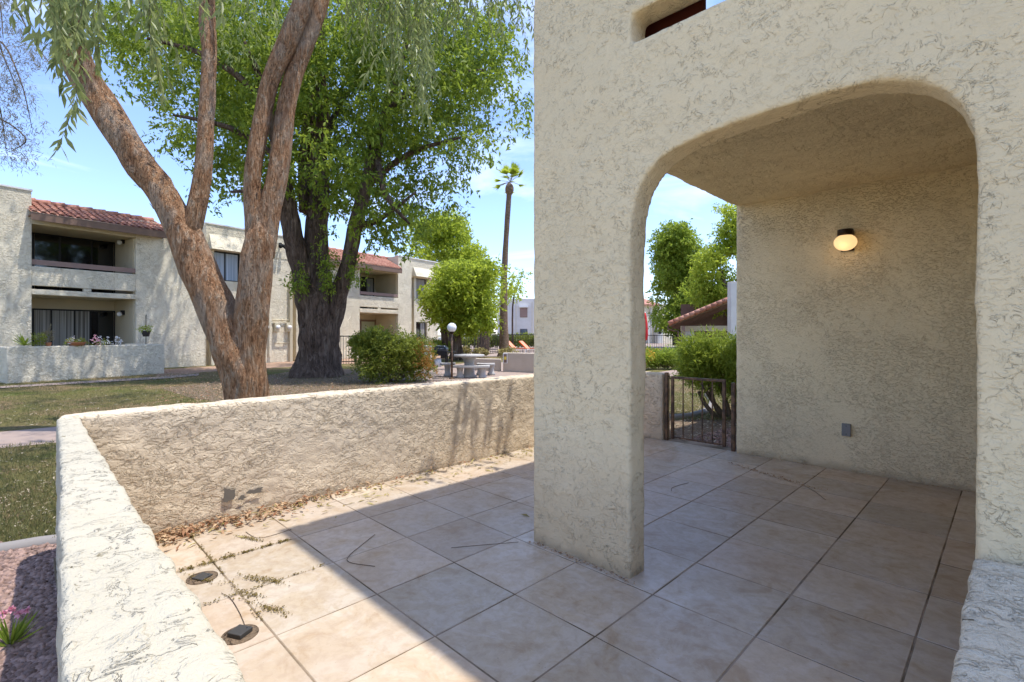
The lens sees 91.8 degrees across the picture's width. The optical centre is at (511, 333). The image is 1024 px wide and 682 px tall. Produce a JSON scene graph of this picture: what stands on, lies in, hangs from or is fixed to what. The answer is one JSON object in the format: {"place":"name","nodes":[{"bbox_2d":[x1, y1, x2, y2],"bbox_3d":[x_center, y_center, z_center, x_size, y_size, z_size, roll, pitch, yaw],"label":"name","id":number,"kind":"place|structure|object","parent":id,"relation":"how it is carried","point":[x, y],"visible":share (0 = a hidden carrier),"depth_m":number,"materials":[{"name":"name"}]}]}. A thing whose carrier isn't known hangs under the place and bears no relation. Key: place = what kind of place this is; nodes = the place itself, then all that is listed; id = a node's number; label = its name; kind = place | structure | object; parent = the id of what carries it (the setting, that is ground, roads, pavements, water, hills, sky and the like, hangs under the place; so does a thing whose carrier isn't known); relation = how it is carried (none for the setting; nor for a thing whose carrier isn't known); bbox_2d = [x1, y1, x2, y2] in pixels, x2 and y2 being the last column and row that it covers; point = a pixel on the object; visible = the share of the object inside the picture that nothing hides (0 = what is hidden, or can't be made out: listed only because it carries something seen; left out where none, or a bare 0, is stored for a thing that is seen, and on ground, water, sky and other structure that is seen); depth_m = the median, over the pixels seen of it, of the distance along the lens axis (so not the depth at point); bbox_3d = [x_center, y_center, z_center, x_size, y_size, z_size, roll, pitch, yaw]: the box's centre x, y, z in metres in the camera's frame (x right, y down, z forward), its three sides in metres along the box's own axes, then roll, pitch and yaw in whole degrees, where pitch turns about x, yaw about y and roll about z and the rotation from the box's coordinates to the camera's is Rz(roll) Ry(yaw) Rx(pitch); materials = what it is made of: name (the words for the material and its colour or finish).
{"place":"outdoors","nodes":[
{"label":"outdoors","id":0,"kind":"place"},
{"bbox_2d":[0,427,55,447],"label":"path","id":1,"kind":"structure","parent":0,"point":[26,436],"depth_m":7.04,"materials":[{"name":"concrete"}]},
{"bbox_2d":[0,356,736,541],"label":"lawn","id":2,"kind":"structure","parent":0,"point":[9,426],"depth_m":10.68,"materials":[{"name":"green plant"}]},
{"bbox_2d":[0,0,55,175],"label":"tamarisk tree","id":3,"kind":"object","parent":2,"relation":"on","point":[20,82],"visible":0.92,"depth_m":11.00,"materials":[{"name":"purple plant"}]},
{"bbox_2d":[0,534,56,550],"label":"lawn curb","id":4,"kind":"structure","parent":2,"relation":"on","point":[22,543],"depth_m":3.38,"materials":[{"name":"grey concrete"}]},
{"bbox_2d":[0,343,163,382],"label":"yard wall","id":5,"kind":"structure","parent":2,"relation":"on","point":[20,364],"depth_m":15.92,"materials":[{"name":"white paint"}]},
{"bbox_2d":[12,333,38,345],"bbox_3d":[-14.701,0.170,14.900,0.553,0.410,0.842,0,0,-14],"label":"agave plant","id":6,"kind":"object","parent":5,"relation":"on","point":[23,341],"visible":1,"depth_m":14.84,"materials":[{"name":"green plant"}]},
{"bbox_2d":[29,332,49,345],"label":"potted plant","id":7,"kind":"object","parent":5,"relation":"on","point":[37,340],"visible":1,"depth_m":15.17,"materials":[{"name":"green plant"}]},
{"bbox_2d":[42,323,54,345],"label":"potted plant","id":8,"kind":"object","parent":5,"relation":"on","point":[49,343],"visible":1,"depth_m":15.39,"materials":[{"name":"green plant"}]},
{"bbox_2d":[64,337,87,346],"bbox_3d":[-14.033,0.295,15.995,0.639,0.380,0.640,0,0,-27],"label":"flower pot","id":9,"kind":"object","parent":5,"relation":"on","point":[79,343],"visible":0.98,"depth_m":15.88,"materials":[{"name":"brown ceramic"}]},
{"bbox_2d":[85,338,110,344],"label":"flowers","id":10,"kind":"object","parent":5,"relation":"on","point":[101,342],"visible":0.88,"depth_m":16.52,"materials":[{"name":"pink plant"}]},
{"bbox_2d":[111,336,121,344],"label":"flowers","id":11,"kind":"object","parent":5,"relation":"on","point":[116,337],"visible":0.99,"depth_m":16.98,"materials":[{"name":"white plant"}]},
{"bbox_2d":[1,373,198,387],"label":"yard curb","id":12,"kind":"structure","parent":2,"relation":"on","point":[111,380],"depth_m":14.93,"materials":[{"name":"concrete"}]},
{"bbox_2d":[0,184,440,367],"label":"apartment building","id":13,"kind":"structure","parent":2,"relation":"on","point":[68,271],"depth_m":20.58,"materials":[{"name":"white paint"}]},
{"bbox_2d":[32,232,114,292],"bbox_3d":[-17.750,-2.757,20.199,0.050,2.269,2.630,0,0,34],"label":"window","id":14,"kind":"structure","parent":13,"relation":"in","point":[48,247],"depth_m":20.10,"materials":[{"name":"black glass"}]},
{"bbox_2d":[32,308,114,345],"bbox_3d":[-17.750,0.202,20.200,0.050,2.335,2.650,0,0,34],"label":"window","id":15,"kind":"structure","parent":13,"relation":"in","point":[67,323],"depth_m":20.12,"materials":[{"name":"black glass"}]},
{"bbox_2d":[138,325,153,336],"bbox_3d":[-13.433,0.386,18.114,0.572,2.147,0.565,0,0,-45],"label":"hanging planter","id":16,"kind":"object","parent":13,"relation":"hanging from","point":[146,333],"visible":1,"depth_m":18.04,"materials":[{"name":"green metal"}]},
{"bbox_2d":[214,251,239,281],"bbox_3d":[-13.435,-3.117,23.304,0.050,1.335,1.221,0,0,34],"label":"window","id":17,"kind":"structure","parent":13,"relation":"in","point":[228,263],"depth_m":23.39,"materials":[{"name":"grey glass"}]},
{"bbox_2d":[360,277,373,308],"bbox_3d":[-9.479,-2.598,32.507,0.050,2.128,1.097,0,0,34],"label":"window","id":18,"kind":"structure","parent":13,"relation":"in","point":[370,281],"depth_m":32.51,"materials":[{"name":"black glass"}]},
{"bbox_2d":[360,320,375,331],"bbox_3d":[-9.449,0.296,32.552,0.050,2.367,1.345,0,0,34],"label":"window","id":19,"kind":"structure","parent":13,"relation":"in","point":[368,323],"depth_m":32.44,"materials":[{"name":"grey glass"}]},
{"bbox_2d":[416,278,425,298],"bbox_3d":[-6.304,-3.034,33.917,0.050,1.380,1.068,0,0,34],"label":"window","id":20,"kind":"structure","parent":13,"relation":"in","point":[419,282],"depth_m":33.88,"materials":[{"name":"grey glass"}]},
{"bbox_2d":[416,322,425,339],"bbox_3d":[-6.304,-0.166,33.917,0.050,1.204,1.068,0,0,34],"label":"window","id":21,"kind":"structure","parent":13,"relation":"in","point":[421,326],"depth_m":34.04,"materials":[{"name":"glass"}]},
{"bbox_2d":[0,374,456,539],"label":"lawn leaf litter","id":22,"kind":"object","parent":2,"relation":"on","point":[53,447],"visible":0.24,"depth_m":5.73,"materials":[{"name":"brown plant"}]},
{"bbox_2d":[9,0,533,399],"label":"gum tree","id":23,"kind":"object","parent":2,"relation":"on","point":[235,330],"visible":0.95,"depth_m":7.39,"materials":[{"name":"green plant"}]},
{"bbox_2d":[162,369,398,400],"bbox_3d":[-5.598,1.465,15.062,10.663,0.001,7.084,0,0,-81],"label":"mulch bed","id":24,"kind":"object","parent":2,"relation":"on","point":[293,388],"visible":0.3,"depth_m":13.67,"materials":[{"name":"brown soil"}]},
{"bbox_2d":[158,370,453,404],"bbox_3d":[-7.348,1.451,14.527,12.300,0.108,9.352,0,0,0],"label":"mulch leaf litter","id":25,"kind":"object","parent":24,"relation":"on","point":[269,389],"visible":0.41,"depth_m":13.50,"materials":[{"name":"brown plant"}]},
{"bbox_2d":[346,323,437,384],"bbox_3d":[-3.576,0.704,14.953,2.519,2.049,2.553,0,0,-45],"label":"rounded bush","id":26,"kind":"object","parent":24,"relation":"on","point":[374,347],"visible":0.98,"depth_m":14.61,"materials":[{"name":"green plant"}]},
{"bbox_2d":[156,356,443,376],"bbox_3d":[-8.806,1.464,25.807,5.130,0.001,19.020,0,0,32],"label":"planting strip","id":27,"kind":"object","parent":2,"relation":"on","point":[176,371],"visible":0.25,"depth_m":20.65,"materials":[{"name":"stone"}]},
{"bbox_2d":[86,0,533,378],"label":"elm tree","id":28,"kind":"object","parent":2,"relation":"on","point":[320,298],"visible":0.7,"depth_m":15.96,"materials":[{"name":"green plant"}]},
{"bbox_2d":[340,335,356,363],"bbox_3d":[-7.848,0.765,23.573,0.922,1.390,0.070,0,0,0],"label":"yard fence","id":29,"kind":"object","parent":2,"relation":"on","point":[343,361],"visible":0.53,"depth_m":23.57,"materials":[{"name":"black metal"}]},
{"bbox_2d":[425,337,450,352],"bbox_3d":[-3.998,0.717,26.959,2.055,1.085,1.399,0,0,-9],"label":"sage bush","id":30,"kind":"object","parent":2,"relation":"on","point":[438,341],"visible":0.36,"depth_m":26.77,"materials":[{"name":"green plant"}]},
{"bbox_2d":[398,209,509,350],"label":"tall tree","id":31,"kind":"object","parent":2,"relation":"on","point":[447,244],"visible":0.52,"depth_m":40.51,"materials":[{"name":"green plant"}]},
{"bbox_2d":[414,253,527,359],"bbox_3d":[-2.205,-1.393,27.276,6.252,5.747,5.701,0,0,-10],"label":"ash tree","id":32,"kind":"object","parent":2,"relation":"on","point":[462,296],"visible":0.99,"depth_m":25.91,"materials":[{"name":"green plant"}]},
{"bbox_2d":[462,345,519,355],"bbox_3d":[-1.452,1.110,29.984,4.077,0.848,1.402,0,0,5],"label":"yellow shrub","id":33,"kind":"object","parent":2,"relation":"on","point":[466,350],"visible":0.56,"depth_m":29.85,"materials":[{"name":"green plant"}]},
{"bbox_2d":[492,160,527,356],"bbox_3d":[-0.306,-4.664,31.536,2.606,12.632,2.435,0,0,-45],"label":"fan palm","id":34,"kind":"object","parent":2,"relation":"on","point":[513,170],"visible":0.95,"depth_m":31.26,"materials":[{"name":"green plant"}]},
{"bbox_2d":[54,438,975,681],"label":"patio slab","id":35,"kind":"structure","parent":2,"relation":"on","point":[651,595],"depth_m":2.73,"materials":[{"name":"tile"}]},
{"bbox_2d":[55,371,669,681],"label":"patio wall","id":36,"kind":"structure","parent":35,"relation":"on","point":[130,482],"depth_m":3.47,"materials":[{"name":"paint"}]},
{"bbox_2d":[665,372,735,451],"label":"garden gate","id":37,"kind":"structure","parent":36,"relation":"attached to","point":[733,415],"depth_m":6.07,"materials":[{"name":"metal"}]},
{"bbox_2d":[448,344,668,356],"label":"pool deck","id":38,"kind":"structure","parent":2,"relation":"on","point":[494,354],"depth_m":47.77,"materials":[{"name":"concrete"}]},
{"bbox_2d":[441,334,533,352],"bbox_3d":[-1.536,0.749,36.538,7.424,1.423,0.070,0,0,-19],"label":"pool fence","id":39,"kind":"object","parent":38,"relation":"on","point":[474,346],"visible":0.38,"depth_m":36.68,"materials":[{"name":"black metal"}]},
{"bbox_2d":[462,331,533,347],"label":"pool hedge","id":40,"kind":"object","parent":38,"relation":"on","point":[469,343],"visible":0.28,"depth_m":45.67,"materials":[{"name":"green plant"}]},
{"bbox_2d":[499,267,532,344],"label":"mesquite tree","id":41,"kind":"object","parent":38,"relation":"on","point":[522,272],"visible":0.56,"depth_m":44.92,"materials":[{"name":"green plant"}]},
{"bbox_2d":[509,341,529,352],"bbox_3d":[0.414,1.005,35.896,1.800,0.910,0.600,0,0,30],"label":"sun lounger","id":42,"kind":"object","parent":38,"relation":"on","point":[513,346],"visible":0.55,"depth_m":35.56,"materials":[{"name":"white paint"}]},
{"bbox_2d":[518,341,533,352],"bbox_3d":[1.387,1.005,35.896,1.800,0.910,0.600,0,0,30],"label":"sun lounger","id":43,"kind":"object","parent":38,"relation":"on","point":[523,344],"visible":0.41,"depth_m":36.05,"materials":[{"name":"orange fabric"}]},
{"bbox_2d":[644,312,647,346],"bbox_3d":[8.932,0.010,33.279,0.400,2.900,0.400,0,0,-45],"label":"closed parasol","id":44,"kind":"object","parent":38,"relation":"on","point":[646,334],"visible":0.56,"depth_m":33.15,"materials":[{"name":"red fabric"}]},
{"bbox_2d":[647,334,680,350],"bbox_3d":[11.554,0.775,39.017,3.544,1.369,0.070,0,0,0],"label":"pool fence","id":45,"kind":"object","parent":38,"relation":"on","point":[663,340],"visible":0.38,"depth_m":39.01,"materials":[{"name":"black metal"}]},
{"bbox_2d":[645,344,682,368],"bbox_3d":[6.188,1.022,20.110,3.922,1.180,1.644,0,0,-2],"label":"hedge","id":46,"kind":"object","parent":2,"relation":"on","point":[656,357],"visible":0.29,"depth_m":20.03,"materials":[{"name":"green plant"}]},
{"bbox_2d":[670,394,713,418],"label":"garden curb","id":47,"kind":"structure","parent":2,"relation":"on","point":[697,412],"depth_m":8.74,"materials":[{"name":"grey concrete"}]},
{"bbox_2d":[667,297,726,346],"bbox_3d":[15.454,-0.676,39.351,4.937,4.273,14.216,0,0,22],"label":"tiled carport","id":48,"kind":"object","parent":2,"relation":"on","point":[688,319],"visible":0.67,"depth_m":34.49,"materials":[{"name":"tile"}]},
{"bbox_2d":[669,373,730,419],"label":"grass","id":49,"kind":"structure","parent":2,"relation":"on","point":[685,418],"depth_m":9.90,"materials":[{"name":"green plant"}]},
{"bbox_2d":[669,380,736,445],"bbox_3d":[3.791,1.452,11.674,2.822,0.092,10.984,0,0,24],"label":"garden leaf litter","id":50,"kind":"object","parent":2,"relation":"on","point":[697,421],"visible":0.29,"depth_m":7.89,"materials":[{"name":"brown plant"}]},
{"bbox_2d":[670,325,736,417],"bbox_3d":[3.800,0.760,8.590,2.110,1.906,1.379,0,0,-10],"label":"oleander bush","id":51,"kind":"object","parent":2,"relation":"on","point":[713,358],"visible":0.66,"depth_m":8.45,"materials":[{"name":"green plant"}]},
{"bbox_2d":[684,202,736,318],"bbox_3d":[17.215,-4.845,40.265,6.926,11.758,5.880,0,0,-45],"label":"acacia tree","id":52,"kind":"object","parent":2,"relation":"on","point":[707,290],"visible":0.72,"depth_m":39.35,"materials":[{"name":"green plant"}]},
{"bbox_2d":[727,282,736,341],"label":"white pier","id":53,"kind":"structure","parent":2,"relation":"on","point":[731,304],"depth_m":30.00,"materials":[{"name":"paint"}]},
{"bbox_2d":[533,0,1023,578],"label":"stucco building","id":54,"kind":"structure","parent":2,"relation":"on","point":[801,132],"depth_m":3.08,"materials":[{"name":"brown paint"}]},
{"bbox_2d":[834,228,856,251],"bbox_3d":[3.285,-0.917,4.885,0.203,0.206,0.196,0,0,-45],"label":"porch lamp","id":55,"kind":"object","parent":54,"relation":"attached to","point":[845,240],"visible":1,"depth_m":4.83,"materials":[{"name":"white glass"}]},
{"bbox_2d":[842,423,850,436],"bbox_3d":[3.339,0.965,4.953,0.029,0.124,0.076,0,0,-45],"label":"socket cover","id":56,"kind":"object","parent":54,"relation":"attached to","point":[846,429],"visible":1,"depth_m":4.94,"materials":[{"name":"grey plastic"}]},
{"bbox_2d":[0,0,736,334],"label":"sky","id":57,"kind":"structure","parent":0,"point":[93,176],"materials":[{"name":"blue"}]},
{"bbox_2d":[378,362,533,385],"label":"courtyard paving","id":58,"kind":"structure","parent":0,"point":[497,373],"depth_m":17.22,"materials":[{"name":"concrete"}]},
{"bbox_2d":[429,345,455,369],"bbox_3d":[-2.920,0.980,20.175,1.240,0.960,0.561,0,0,0],"label":"gas grill","id":59,"kind":"object","parent":58,"relation":"on","point":[442,350],"visible":0.69,"depth_m":19.96,"materials":[{"name":"grey metal"}]},
{"bbox_2d":[440,363,455,376],"bbox_3d":[-2.190,1.231,16.826,0.501,0.458,0.455,0,0,0],"label":"concrete bench","id":60,"kind":"object","parent":58,"relation":"on","point":[447,366],"visible":0.92,"depth_m":16.76,"materials":[{"name":"grey concrete"}]},
{"bbox_2d":[447,323,456,378],"bbox_3d":[-1.933,0.562,15.937,0.300,1.795,0.300,0,0,-45],"label":"globe lamp","id":61,"kind":"object","parent":58,"relation":"on","point":[451,327],"visible":1,"depth_m":15.90,"materials":[{"name":"metal"}]},
{"bbox_2d":[454,354,483,377],"bbox_3d":[-1.428,1.080,16.518,1.020,0.760,1.020,0,0,0],"label":"picnic table","id":62,"kind":"object","parent":58,"relation":"on","point":[468,359],"visible":0.92,"depth_m":16.35,"materials":[{"name":"concrete"}]},
{"bbox_2d":[453,365,489,377],"bbox_3d":[-1.334,1.255,16.219,1.197,0.410,0.456,0,0,0],"label":"concrete bench","id":63,"kind":"object","parent":58,"relation":"on","point":[482,368],"visible":0.92,"depth_m":16.16,"materials":[{"name":"grey concrete"}]},
{"bbox_2d":[476,363,494,374],"bbox_3d":[-0.921,1.252,17.345,0.670,0.416,0.455,0,0,0],"label":"concrete bench","id":64,"kind":"object","parent":58,"relation":"on","point":[491,369],"visible":0.72,"depth_m":17.28,"materials":[{"name":"grey concrete"}]},
{"bbox_2d":[474,358,500,370],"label":"block wall","id":65,"kind":"structure","parent":58,"relation":"on","point":[497,366],"depth_m":19.37,"materials":[{"name":"beige concrete"}]},
{"bbox_2d":[503,352,533,372],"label":"block wall","id":66,"kind":"structure","parent":58,"relation":"on","point":[520,362],"depth_m":18.66,"materials":[{"name":"beige concrete"}]},
{"bbox_2d":[503,353,507,362],"bbox_3d":[-0.256,0.944,18.815,0.170,0.380,0.046,0,0,0],"label":"notice board","id":67,"kind":"object","parent":66,"relation":"attached to","point":[505,357],"visible":1,"depth_m":18.80,"materials":[{"name":"white paint"}]},
{"bbox_2d":[497,299,533,339],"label":"pale building","id":68,"kind":"structure","parent":0,"point":[523,315],"depth_m":72.00,"materials":[{"name":"paint"}]},
{"bbox_2d":[520,308,526,316],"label":"window","id":69,"kind":"structure","parent":68,"relation":"in","point":[523,311],"depth_m":71.91,"materials":[{"name":"white glass"}]},
{"bbox_2d":[438,335,676,348],"bbox_3d":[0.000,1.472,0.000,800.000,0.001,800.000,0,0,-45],"label":"ground","id":70,"kind":"structure","parent":0,"point":[646,343],"depth_m":71.72,"materials":[{"name":"beige concrete"}]},
{"bbox_2d":[644,299,668,342],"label":"red roof building","id":71,"kind":"structure","parent":70,"relation":"on","point":[651,330],"depth_m":72.27,"materials":[{"name":"paint"}]},
{"bbox_2d":[645,218,707,345],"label":"ficus tree","id":72,"kind":"object","parent":70,"relation":"on","point":[675,245],"visible":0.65,"depth_m":46.39,"materials":[{"name":"green plant"}]},
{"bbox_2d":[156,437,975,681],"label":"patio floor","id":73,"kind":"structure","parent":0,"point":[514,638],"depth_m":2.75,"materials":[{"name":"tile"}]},
{"bbox_2d":[186,571,217,584],"bbox_3d":[-1.748,1.372,2.800,0.155,0.016,0.155,0,0,17],"label":"ground box","id":74,"kind":"object","parent":73,"relation":"on","point":[203,575],"visible":1,"depth_m":2.79,"materials":[{"name":"grey plastic"}]},
{"bbox_2d":[221,624,258,644],"bbox_3d":[-1.245,1.366,2.271,0.155,0.028,0.155,0,0,17],"label":"ground box","id":75,"kind":"object","parent":73,"relation":"on","point":[239,634],"visible":0.95,"depth_m":2.25,"materials":[{"name":"grey plastic"}]},
{"bbox_2d":[176,535,324,619],"bbox_3d":[-1.685,1.373,2.768,1.082,0.016,1.698,0,0,-45],"label":"moss debris","id":76,"kind":"object","parent":73,"relation":"on","point":[252,576],"visible":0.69,"depth_m":2.77,"materials":[{"name":"brown plant"}]},
{"bbox_2d":[154,446,532,550],"bbox_3d":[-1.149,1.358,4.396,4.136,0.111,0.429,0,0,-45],"label":"fallen leaves","id":77,"kind":"object","parent":73,"relation":"on","point":[185,531],"visible":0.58,"depth_m":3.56,"materials":[{"name":"brown plant"}]},
{"bbox_2d":[347,534,374,566],"bbox_3d":[-0.953,1.376,3.140,0.167,0.004,0.485,0,0,-15],"label":"twig","id":78,"kind":"object","parent":73,"relation":"on","point":[357,548],"visible":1,"depth_m":3.03,"materials":[{"name":"brown wood"}]},
{"bbox_2d":[451,542,514,547],"bbox_3d":[-0.174,1.376,3.228,0.441,0.003,0.006,0,0,-11],"label":"twig","id":79,"kind":"object","parent":73,"relation":"on","point":[484,544],"visible":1,"depth_m":3.23,"materials":[{"name":"brown wood"}]},
{"bbox_2d":[529,461,974,583],"bbox_3d":[2.396,1.373,3.441,3.502,0.023,2.984,0,0,-45],"label":"porch debris","id":80,"kind":"object","parent":73,"relation":"on","point":[727,462],"visible":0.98,"depth_m":4.31,"materials":[{"name":"brown plant"}]},
{"bbox_2d":[951,559,1023,681],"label":"wall","id":81,"kind":"structure","parent":73,"relation":"on","point":[991,643],"depth_m":1.32,"materials":[{"name":"paint"}]},
{"bbox_2d":[663,370,677,375],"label":"garden path","id":82,"kind":"structure","parent":0,"point":[671,371],"depth_m":18.76,"materials":[{"name":"concrete"}]},
{"bbox_2d":[670,418,736,445],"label":"garden bed soil","id":83,"kind":"structure","parent":0,"point":[678,430],"depth_m":7.79,"materials":[{"name":"brown soil"}]},
{"bbox_2d":[688,428,736,447],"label":"gravel","id":84,"kind":"structure","parent":0,"point":[728,436],"depth_m":6.89,"materials":[{"name":"grey gravel"}]},
{"label":"gravel bed soil","id":85,"kind":"structure","parent":0,"visible":0},
{"bbox_2d":[0,541,57,681],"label":"gravel","id":86,"kind":"structure","parent":85,"relation":"on","point":[26,574],"depth_m":2.60,"materials":[{"name":"grey gravel"}]},
{"bbox_2d":[0,605,42,646],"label":"pink flower plant","id":87,"kind":"object","parent":86,"relation":"on","point":[19,629],"visible":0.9,"depth_m":2.31,"materials":[{"name":"green plant"}]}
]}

